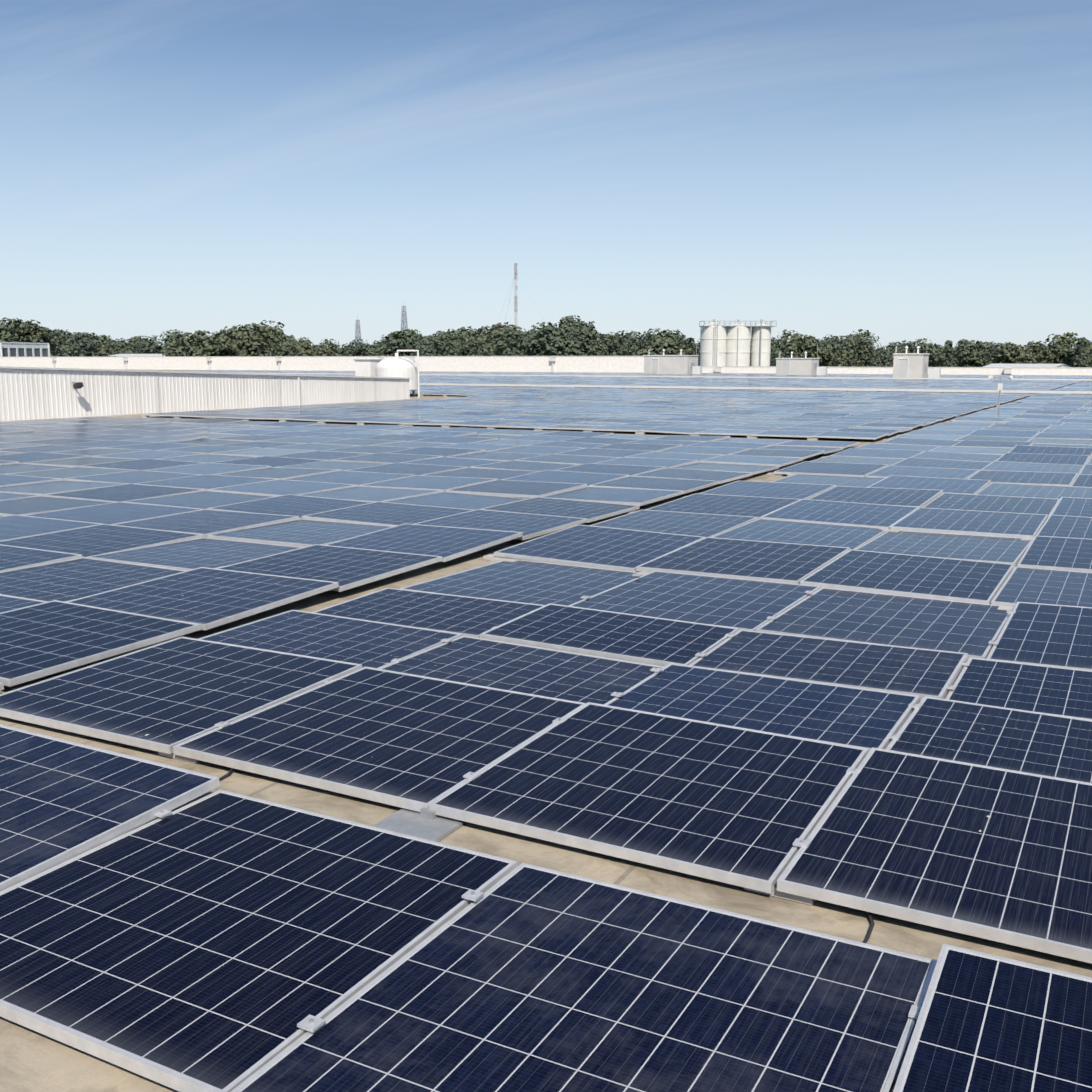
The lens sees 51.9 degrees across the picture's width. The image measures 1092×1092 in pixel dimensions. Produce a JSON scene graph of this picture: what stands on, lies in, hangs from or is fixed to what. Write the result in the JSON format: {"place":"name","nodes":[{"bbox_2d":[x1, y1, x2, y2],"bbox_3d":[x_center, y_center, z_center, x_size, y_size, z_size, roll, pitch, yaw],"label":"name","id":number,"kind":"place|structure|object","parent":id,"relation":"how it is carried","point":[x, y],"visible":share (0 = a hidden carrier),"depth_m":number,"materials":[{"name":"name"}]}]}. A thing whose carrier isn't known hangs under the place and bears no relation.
{"place":"outdoors","nodes":[
{"label":"outdoors","id":0,"kind":"place"},
{"bbox_2d":[0,342,49,356],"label":"office block","id":1,"kind":"structure","parent":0,"point":[16,349],"depth_m":288.05,"materials":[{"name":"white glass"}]},
{"bbox_2d":[108,354,164,356],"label":"roof","id":2,"kind":"structure","parent":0,"point":[120,355],"depth_m":384.41,"materials":[{"name":"white paint"}]},
{"bbox_2d":[0,366,410,420],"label":"corrugated wall","id":3,"kind":"structure","parent":0,"point":[30,393],"depth_m":45.31,"materials":[{"name":"metal"}]},
{"bbox_2d":[72,382,83,388],"bbox_3d":[-17.298,-5.928,41.356,0.439,0.260,0.260,5,11,28],"label":"wall flood light","id":4,"kind":"object","parent":3,"relation":"attached to","point":[78,385],"visible":1,"depth_m":41.25,"materials":[{"name":"metal"}]},
{"bbox_2d":[0,369,1091,1091],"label":"roof surface","id":5,"kind":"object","parent":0,"point":[32,1061],"depth_m":4.78,"materials":[{"name":"beige concrete"}]},
{"bbox_2d":[354,350,419,397],"bbox_3d":[-8.854,-9.930,64.523,4.600,2.650,2.440,5,11,28],"label":"storage tank","id":6,"kind":"object","parent":5,"relation":"on","point":[396,366],"visible":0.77,"depth_m":63.59,"materials":[{"name":"metal"}]},
{"bbox_2d":[0,370,1091,1091],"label":"solar panels","id":7,"kind":"object","parent":5,"relation":"on","point":[220,940],"visible":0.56,"depth_m":6.30,"materials":[{"name":"blue glass"}]},
{"bbox_2d":[0,356,1091,374],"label":"parapet","id":8,"kind":"structure","parent":5,"relation":"on","point":[630,364],"depth_m":194.38,"materials":[{"name":"white paint"}]},
{"bbox_2d":[53,394,1046,904],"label":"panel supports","id":9,"kind":"object","parent":5,"relation":"on","point":[427,824],"depth_m":5.24,"materials":[{"name":"metal"}]},
{"bbox_2d":[155,574,1015,1032],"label":"panel clamps","id":10,"kind":"object","parent":5,"relation":"on","point":[309,1022],"visible":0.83,"depth_m":5.11,"materials":[{"name":"metal"}]},
{"bbox_2d":[643,346,701,373],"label":"roof housing","id":11,"kind":"object","parent":5,"relation":"on","point":[671,364],"visible":0.9,"depth_m":153.18,"materials":[{"name":"metal"}]},
{"bbox_2d":[259,373,1091,394],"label":"cable trays","id":12,"kind":"object","parent":5,"relation":"on","point":[860,389],"visible":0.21,"depth_m":83.17,"materials":[{"name":"paint"}]},
{"bbox_2d":[776,348,826,374],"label":"roof housing","id":13,"kind":"object","parent":5,"relation":"on","point":[798,366],"visible":0.9,"depth_m":143.01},
{"bbox_2d":[893,336,940,379],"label":"roof housing","id":14,"kind":"object","parent":5,"relation":"on","point":[910,365],"visible":0.88,"depth_m":118.84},
{"bbox_2d":[988,376,1012,405],"bbox_3d":[20.516,-6.994,50.725,1.020,1.400,0.500,5,11,28],"label":"pole","id":15,"kind":"object","parent":5,"relation":"on","point":[1000,386],"visible":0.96,"depth_m":50.64,"materials":[{"name":"metal"}]},
{"bbox_2d":[0,0,1091,349],"label":"sky","id":16,"kind":"structure","parent":0,"point":[894,170],"materials":[{"name":"blue"}]},
{"bbox_2d":[983,364,1070,366],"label":"building roof","id":17,"kind":"structure","parent":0,"point":[1027,365],"depth_m":269.09,"materials":[{"name":"white paint"}]},
{"label":"ground","id":18,"kind":"structure","parent":0,"visible":0},
{"bbox_2d":[0,317,28,342],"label":"tree","id":19,"kind":"object","parent":18,"relation":"on","point":[7,332],"visible":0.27,"depth_m":325.49,"materials":[{"name":"green plant"}]},
{"bbox_2d":[13,319,55,356],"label":"tree","id":20,"kind":"object","parent":18,"relation":"on","point":[39,335],"visible":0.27,"depth_m":337.68,"materials":[{"name":"green plant"}]},
{"bbox_2d":[10,324,59,356],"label":"tree","id":21,"kind":"object","parent":18,"relation":"on","point":[54,350],"visible":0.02,"depth_m":346.26,"materials":[{"name":"green plant"}]},
{"bbox_2d":[49,329,65,356],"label":"tree","id":22,"kind":"object","parent":18,"relation":"on","point":[55,333],"visible":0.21,"depth_m":459.27,"materials":[{"name":"green plant"}]},
{"bbox_2d":[47,329,73,343],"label":"tree","id":23,"kind":"object","parent":18,"relation":"on","point":[61,337],"depth_m":471.84,"materials":[{"name":"green plant"}]},
{"bbox_2d":[51,339,87,356],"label":"tree","id":24,"kind":"object","parent":18,"relation":"on","point":[72,349],"visible":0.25,"depth_m":462.32,"materials":[{"name":"green plant"}]},
{"bbox_2d":[57,329,99,356],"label":"tree","id":25,"kind":"object","parent":18,"relation":"on","point":[84,345],"visible":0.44,"depth_m":474.92,"materials":[{"name":"green plant"}]},
{"bbox_2d":[78,332,104,356],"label":"tree","id":26,"kind":"object","parent":18,"relation":"on","point":[86,334],"visible":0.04,"depth_m":482.91,"materials":[{"name":"green plant"}]},
{"bbox_2d":[92,341,118,356],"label":"tree","id":27,"kind":"object","parent":18,"relation":"on","point":[109,347],"visible":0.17,"depth_m":359.64,"materials":[{"name":"green plant"}]},
{"bbox_2d":[99,335,111,340],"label":"tree","id":28,"kind":"object","parent":18,"relation":"on","point":[107,338],"visible":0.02,"depth_m":622.37,"materials":[{"name":"green plant"}]},
{"bbox_2d":[95,341,134,354],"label":"tree","id":29,"kind":"object","parent":18,"relation":"on","point":[124,350],"visible":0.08,"depth_m":397.49,"materials":[{"name":"green plant"}]},
{"bbox_2d":[105,338,139,353],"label":"tree","id":30,"kind":"object","parent":18,"relation":"on","point":[123,342],"visible":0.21,"depth_m":402.35,"materials":[{"name":"green plant"}]},
{"bbox_2d":[129,335,160,346],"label":"tree","id":31,"kind":"object","parent":18,"relation":"on","point":[132,340],"depth_m":439.61,"materials":[{"name":"green plant"}]},
{"bbox_2d":[124,335,167,353],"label":"tree","id":32,"kind":"object","parent":18,"relation":"on","point":[144,347],"visible":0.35,"depth_m":419.41,"materials":[{"name":"green plant"}]},
{"bbox_2d":[155,337,187,353],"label":"tree","id":33,"kind":"object","parent":18,"relation":"on","point":[173,342],"visible":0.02,"depth_m":420.67,"materials":[{"name":"green plant"}]},
{"bbox_2d":[160,329,185,344],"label":"tree","id":34,"kind":"object","parent":18,"relation":"on","point":[171,335],"visible":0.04,"depth_m":508.42,"materials":[{"name":"green plant"}]},
{"bbox_2d":[159,330,226,355],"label":"tree","id":35,"kind":"object","parent":18,"relation":"on","point":[188,346],"visible":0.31,"depth_m":349.21,"materials":[{"name":"green plant"}]},
{"bbox_2d":[192,335,239,355],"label":"tree","id":36,"kind":"object","parent":18,"relation":"on","point":[218,343],"visible":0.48,"depth_m":344.58,"materials":[{"name":"green plant"}]},
{"bbox_2d":[211,329,233,337],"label":"tree","id":37,"kind":"object","parent":18,"relation":"on","point":[216,334],"visible":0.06,"depth_m":510.39,"materials":[{"name":"green plant"}]},
{"bbox_2d":[231,340,247,355],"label":"tree","id":38,"kind":"object","parent":18,"relation":"on","point":[235,346],"visible":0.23,"depth_m":344.93,"materials":[{"name":"green plant"}]},
{"bbox_2d":[223,320,285,355],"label":"tree","id":39,"kind":"object","parent":18,"relation":"on","point":[252,340],"visible":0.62,"depth_m":369.12,"materials":[{"name":"green plant"}]},
{"bbox_2d":[255,327,295,346],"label":"tree","id":40,"kind":"object","parent":18,"relation":"on","point":[293,341],"visible":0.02,"depth_m":406.69,"materials":[{"name":"green plant"}]},
{"bbox_2d":[255,341,300,355],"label":"tree","id":41,"kind":"object","parent":18,"relation":"on","point":[283,350],"visible":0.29,"depth_m":358.30,"materials":[{"name":"green plant"}]},
{"bbox_2d":[279,331,309,343],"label":"tree","id":42,"kind":"object","parent":18,"relation":"on","point":[288,338],"visible":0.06,"depth_m":530.14,"materials":[{"name":"green plant"}]},
{"bbox_2d":[288,341,317,355],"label":"tree","id":43,"kind":"object","parent":18,"relation":"on","point":[301,348],"visible":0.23,"depth_m":366.17,"materials":[{"name":"green plant"}]},
{"bbox_2d":[289,337,316,347],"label":"tree","id":44,"kind":"object","parent":18,"relation":"on","point":[305,340],"visible":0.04,"depth_m":452.48,"materials":[{"name":"green plant"}]},
{"bbox_2d":[310,342,343,355],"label":"tree","id":45,"kind":"object","parent":18,"relation":"on","point":[320,351],"visible":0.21,"depth_m":383.73,"materials":[{"name":"green plant"}]},
{"bbox_2d":[319,339,345,354],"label":"tree","id":46,"kind":"object","parent":18,"relation":"on","point":[337,347],"visible":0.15,"depth_m":424.56,"materials":[{"name":"green plant"}]},
{"bbox_2d":[345,347,361,355],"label":"tree","id":47,"kind":"object","parent":18,"relation":"on","point":[353,350],"visible":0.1,"depth_m":389.15,"materials":[{"name":"green plant"}]},
{"bbox_2d":[355,314,361,343],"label":"lattice tower","id":48,"kind":"structure","parent":18,"relation":"on","point":[357,329],"depth_m":667.99,"materials":[{"name":"metal"}]},
{"bbox_2d":[341,339,376,355],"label":"tree","id":49,"kind":"object","parent":18,"relation":"on","point":[362,347],"visible":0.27,"depth_m":426.54,"materials":[{"name":"green plant"}]},
{"bbox_2d":[367,350,384,355],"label":"tree","id":50,"kind":"object","parent":18,"relation":"on","point":[374,353],"visible":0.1,"depth_m":362.66,"materials":[{"name":"green plant"}]},
{"bbox_2d":[377,328,424,355],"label":"tree","id":51,"kind":"object","parent":18,"relation":"on","point":[399,340],"visible":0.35,"depth_m":375.08,"materials":[{"name":"green plant"}]},
{"bbox_2d":[400,306,407,331],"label":"lattice tower","id":52,"kind":"structure","parent":18,"relation":"on","point":[404,317],"depth_m":622.08,"materials":[{"name":"metal"}]},
{"bbox_2d":[404,332,422,355],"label":"tree","id":53,"kind":"object","parent":18,"relation":"on","point":[417,339],"visible":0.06,"depth_m":376.12,"materials":[{"name":"green plant"}]},
{"bbox_2d":[407,336,464,356],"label":"tree","id":54,"kind":"object","parent":18,"relation":"on","point":[431,349],"visible":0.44,"depth_m":366.07,"materials":[{"name":"green plant"}]},
{"bbox_2d":[421,331,458,349],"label":"tree","id":55,"kind":"object","parent":18,"relation":"on","point":[441,335],"visible":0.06,"depth_m":423.04,"materials":[{"name":"green plant"}]},
{"bbox_2d":[447,326,483,340],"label":"tree","id":56,"kind":"object","parent":18,"relation":"on","point":[464,329],"visible":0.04,"depth_m":507.21,"materials":[{"name":"green plant"}]},
{"bbox_2d":[458,338,478,355],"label":"tree","id":57,"kind":"object","parent":18,"relation":"on","point":[470,346],"visible":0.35,"depth_m":378.07,"materials":[{"name":"green plant"}]},
{"bbox_2d":[447,329,495,348],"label":"tree","id":58,"kind":"object","parent":18,"relation":"on","point":[460,333],"visible":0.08,"depth_m":444.15,"materials":[{"name":"green plant"}]},
{"bbox_2d":[457,335,501,355],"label":"tree","id":59,"kind":"object","parent":18,"relation":"on","point":[491,346],"visible":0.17,"depth_m":421.82,"materials":[{"name":"green plant"}]},
{"bbox_2d":[480,344,494,355],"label":"tree","id":60,"kind":"object","parent":18,"relation":"on","point":[485,350],"visible":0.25,"depth_m":379.79,"materials":[{"name":"green plant"}]},
{"bbox_2d":[476,322,522,346],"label":"tree","id":61,"kind":"object","parent":18,"relation":"on","point":[498,328],"visible":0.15,"depth_m":453.83,"materials":[{"name":"green plant"}]},
{"bbox_2d":[494,329,523,355],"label":"tree","id":62,"kind":"object","parent":18,"relation":"on","point":[505,349],"visible":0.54,"depth_m":349.61,"materials":[{"name":"green plant"}]},
{"bbox_2d":[491,327,526,351],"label":"tree","id":63,"kind":"object","parent":18,"relation":"on","point":[505,337],"visible":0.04,"depth_m":442.29,"materials":[{"name":"green plant"}]},
{"bbox_2d":[497,263,546,329],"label":"radio mast","id":64,"kind":"object","parent":18,"relation":"on","point":[515,296],"visible":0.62,"depth_m":703.32,"materials":[{"name":"metal"}]},
{"bbox_2d":[510,330,536,352],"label":"tree","id":65,"kind":"object","parent":18,"relation":"on","point":[520,344],"visible":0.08,"depth_m":433.53,"materials":[{"name":"green plant"}]},
{"bbox_2d":[521,322,586,355],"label":"tree","id":66,"kind":"object","parent":18,"relation":"on","point":[557,342],"visible":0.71,"depth_m":373.16,"materials":[{"name":"green plant"}]},
{"bbox_2d":[565,331,579,341],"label":"tree","id":67,"kind":"object","parent":18,"relation":"on","point":[573,334],"depth_m":386.67,"materials":[{"name":"green plant"}]},
{"bbox_2d":[555,315,594,329],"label":"tree","id":68,"kind":"object","parent":18,"relation":"on","point":[562,320],"visible":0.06,"depth_m":517.24,"materials":[{"name":"green plant"}]},
{"bbox_2d":[552,320,604,354],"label":"tree","id":69,"kind":"object","parent":18,"relation":"on","point":[598,339],"visible":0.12,"depth_m":453.91,"materials":[{"name":"green plant"}]},
{"bbox_2d":[562,321,596,353],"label":"tree","id":70,"kind":"object","parent":18,"relation":"on","point":[591,330],"visible":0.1,"depth_m":450.54,"materials":[{"name":"green plant"}]},
{"bbox_2d":[579,342,605,355],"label":"tree","id":71,"kind":"object","parent":18,"relation":"on","point":[595,348],"visible":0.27,"depth_m":349.47,"materials":[{"name":"green plant"}]},
{"bbox_2d":[600,335,625,355],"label":"tree","id":72,"kind":"object","parent":18,"relation":"on","point":[609,348],"visible":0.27,"depth_m":425.36,"materials":[{"name":"green plant"}]},
{"bbox_2d":[607,334,629,355],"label":"tree","id":73,"kind":"object","parent":18,"relation":"on","point":[617,342],"visible":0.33,"depth_m":353.06,"materials":[{"name":"green plant"}]},
{"bbox_2d":[615,330,641,338],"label":"tree","id":74,"kind":"object","parent":18,"relation":"on","point":[625,335],"depth_m":548.80,"materials":[{"name":"green plant"}]},
{"bbox_2d":[622,328,661,349],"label":"tree","id":75,"kind":"object","parent":18,"relation":"on","point":[644,340],"visible":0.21,"depth_m":440.18,"materials":[{"name":"green plant"}]},
{"bbox_2d":[627,330,685,355],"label":"tree","id":76,"kind":"object","parent":18,"relation":"on","point":[668,343],"visible":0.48,"depth_m":375.61,"materials":[{"name":"green plant"}]},
{"bbox_2d":[646,329,693,352],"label":"tree","id":77,"kind":"object","parent":18,"relation":"on","point":[683,336],"depth_m":392.08,"materials":[{"name":"green plant"}]},
{"bbox_2d":[674,337,699,362],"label":"tree","id":78,"kind":"object","parent":18,"relation":"on","point":[687,343],"visible":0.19,"depth_m":359.64,"materials":[{"name":"green plant"}]},
{"bbox_2d":[694,340,699,365],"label":"tree","id":79,"kind":"object","parent":18,"relation":"on","point":[698,348],"visible":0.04,"depth_m":366.29,"materials":[{"name":"green plant"}]},
{"bbox_2d":[699,319,776,365],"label":"storage silos","id":80,"kind":"object","parent":18,"relation":"on","point":[724,345],"visible":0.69,"depth_m":253.27,"materials":[{"name":"paint"}]},
{"bbox_2d":[750,337,780,347],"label":"tree","id":81,"kind":"object","parent":18,"relation":"on","point":[773,343],"visible":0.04,"depth_m":442.23,"materials":[{"name":"green plant"}]},
{"bbox_2d":[770,342,784,365],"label":"tree","id":82,"kind":"object","parent":18,"relation":"on","point":[773,348],"visible":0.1,"depth_m":411.69,"materials":[{"name":"green plant"}]},
{"bbox_2d":[770,349,800,365],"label":"tree","id":83,"kind":"object","parent":18,"relation":"on","point":[784,355],"visible":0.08,"depth_m":346.08,"materials":[{"name":"green plant"}]},
{"bbox_2d":[773,329,834,365],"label":"tree","id":84,"kind":"object","parent":18,"relation":"on","point":[797,345],"visible":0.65,"depth_m":351.33,"materials":[{"name":"green plant"}]},
{"bbox_2d":[819,352,838,366],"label":"tree","id":85,"kind":"object","parent":18,"relation":"on","point":[825,363],"visible":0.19,"depth_m":354.19,"materials":[{"name":"green plant"}]},
{"bbox_2d":[811,335,851,354],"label":"tree","id":86,"kind":"object","parent":18,"relation":"on","point":[839,345],"visible":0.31,"depth_m":411.25,"materials":[{"name":"green plant"}]},
{"bbox_2d":[828,350,864,366],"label":"tree","id":87,"kind":"object","parent":18,"relation":"on","point":[844,359],"visible":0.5,"depth_m":342.69,"materials":[{"name":"green plant"}]},
{"bbox_2d":[837,329,881,357],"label":"tree","id":88,"kind":"object","parent":18,"relation":"on","point":[859,343],"visible":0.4,"depth_m":432.18,"materials":[{"name":"green plant"}]},
{"bbox_2d":[860,354,877,366],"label":"tree","id":89,"kind":"object","parent":18,"relation":"on","point":[864,358],"visible":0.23,"depth_m":340.74,"materials":[{"name":"green plant"}]},
{"bbox_2d":[871,346,889,357],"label":"tree","id":90,"kind":"object","parent":18,"relation":"on","point":[875,352],"visible":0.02,"depth_m":442.99,"materials":[{"name":"green plant"}]},
{"bbox_2d":[868,350,894,366],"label":"tree","id":91,"kind":"object","parent":18,"relation":"on","point":[882,360],"visible":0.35,"depth_m":377.79,"materials":[{"name":"green plant"}]},
{"bbox_2d":[875,340,910,356],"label":"tree","id":92,"kind":"object","parent":18,"relation":"on","point":[887,349],"visible":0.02,"depth_m":443.94,"materials":[{"name":"green plant"}]},
{"bbox_2d":[888,348,909,366],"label":"tree","id":93,"kind":"object","parent":18,"relation":"on","point":[891,357],"visible":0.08,"depth_m":342.65,"materials":[{"name":"green plant"}]},
{"bbox_2d":[887,342,912,352],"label":"tree","id":94,"kind":"object","parent":18,"relation":"on","point":[892,347],"visible":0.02,"depth_m":401.31,"materials":[{"name":"green plant"}]},
{"bbox_2d":[900,338,948,366],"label":"tree","id":95,"kind":"object","parent":18,"relation":"on","point":[935,355],"visible":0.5,"depth_m":373.60,"materials":[{"name":"green plant"}]},
{"bbox_2d":[936,347,956,366],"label":"tree","id":96,"kind":"object","parent":18,"relation":"on","point":[944,361],"visible":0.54,"depth_m":365.28,"materials":[{"name":"green plant"}]},
{"bbox_2d":[944,340,956,349],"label":"tree","id":97,"kind":"object","parent":18,"relation":"on","point":[948,344],"visible":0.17,"depth_m":504.23,"materials":[{"name":"green plant"}]},
{"bbox_2d":[952,339,969,362],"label":"tree","id":98,"kind":"object","parent":18,"relation":"on","point":[960,342],"visible":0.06,"depth_m":414.64,"materials":[{"name":"green plant"}]},
{"bbox_2d":[955,340,993,366],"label":"tree","id":99,"kind":"object","parent":18,"relation":"on","point":[970,355],"visible":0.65,"depth_m":370.40,"materials":[{"name":"green plant"}]},
{"bbox_2d":[983,341,1002,349],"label":"tree","id":100,"kind":"object","parent":18,"relation":"on","point":[993,346],"visible":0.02,"depth_m":500.41,"materials":[{"name":"green plant"}]},
{"bbox_2d":[982,342,1037,365],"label":"tree","id":101,"kind":"object","parent":18,"relation":"on","point":[1012,353],"visible":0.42,"depth_m":324.70,"materials":[{"name":"green plant"}]},
{"bbox_2d":[1027,341,1053,363],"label":"tree","id":102,"kind":"object","parent":18,"relation":"on","point":[1043,355],"visible":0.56,"depth_m":330.55,"materials":[{"name":"green plant"}]},
{"bbox_2d":[1040,332,1091,366],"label":"tree","id":103,"kind":"object","parent":18,"relation":"on","point":[1058,350],"visible":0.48,"depth_m":335.72,"materials":[{"name":"green plant"}]},
{"bbox_2d":[1065,337,1090,366],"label":"tree","id":104,"kind":"object","parent":18,"relation":"on","point":[1079,360],"visible":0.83,"depth_m":325.84,"materials":[{"name":"green plant"}]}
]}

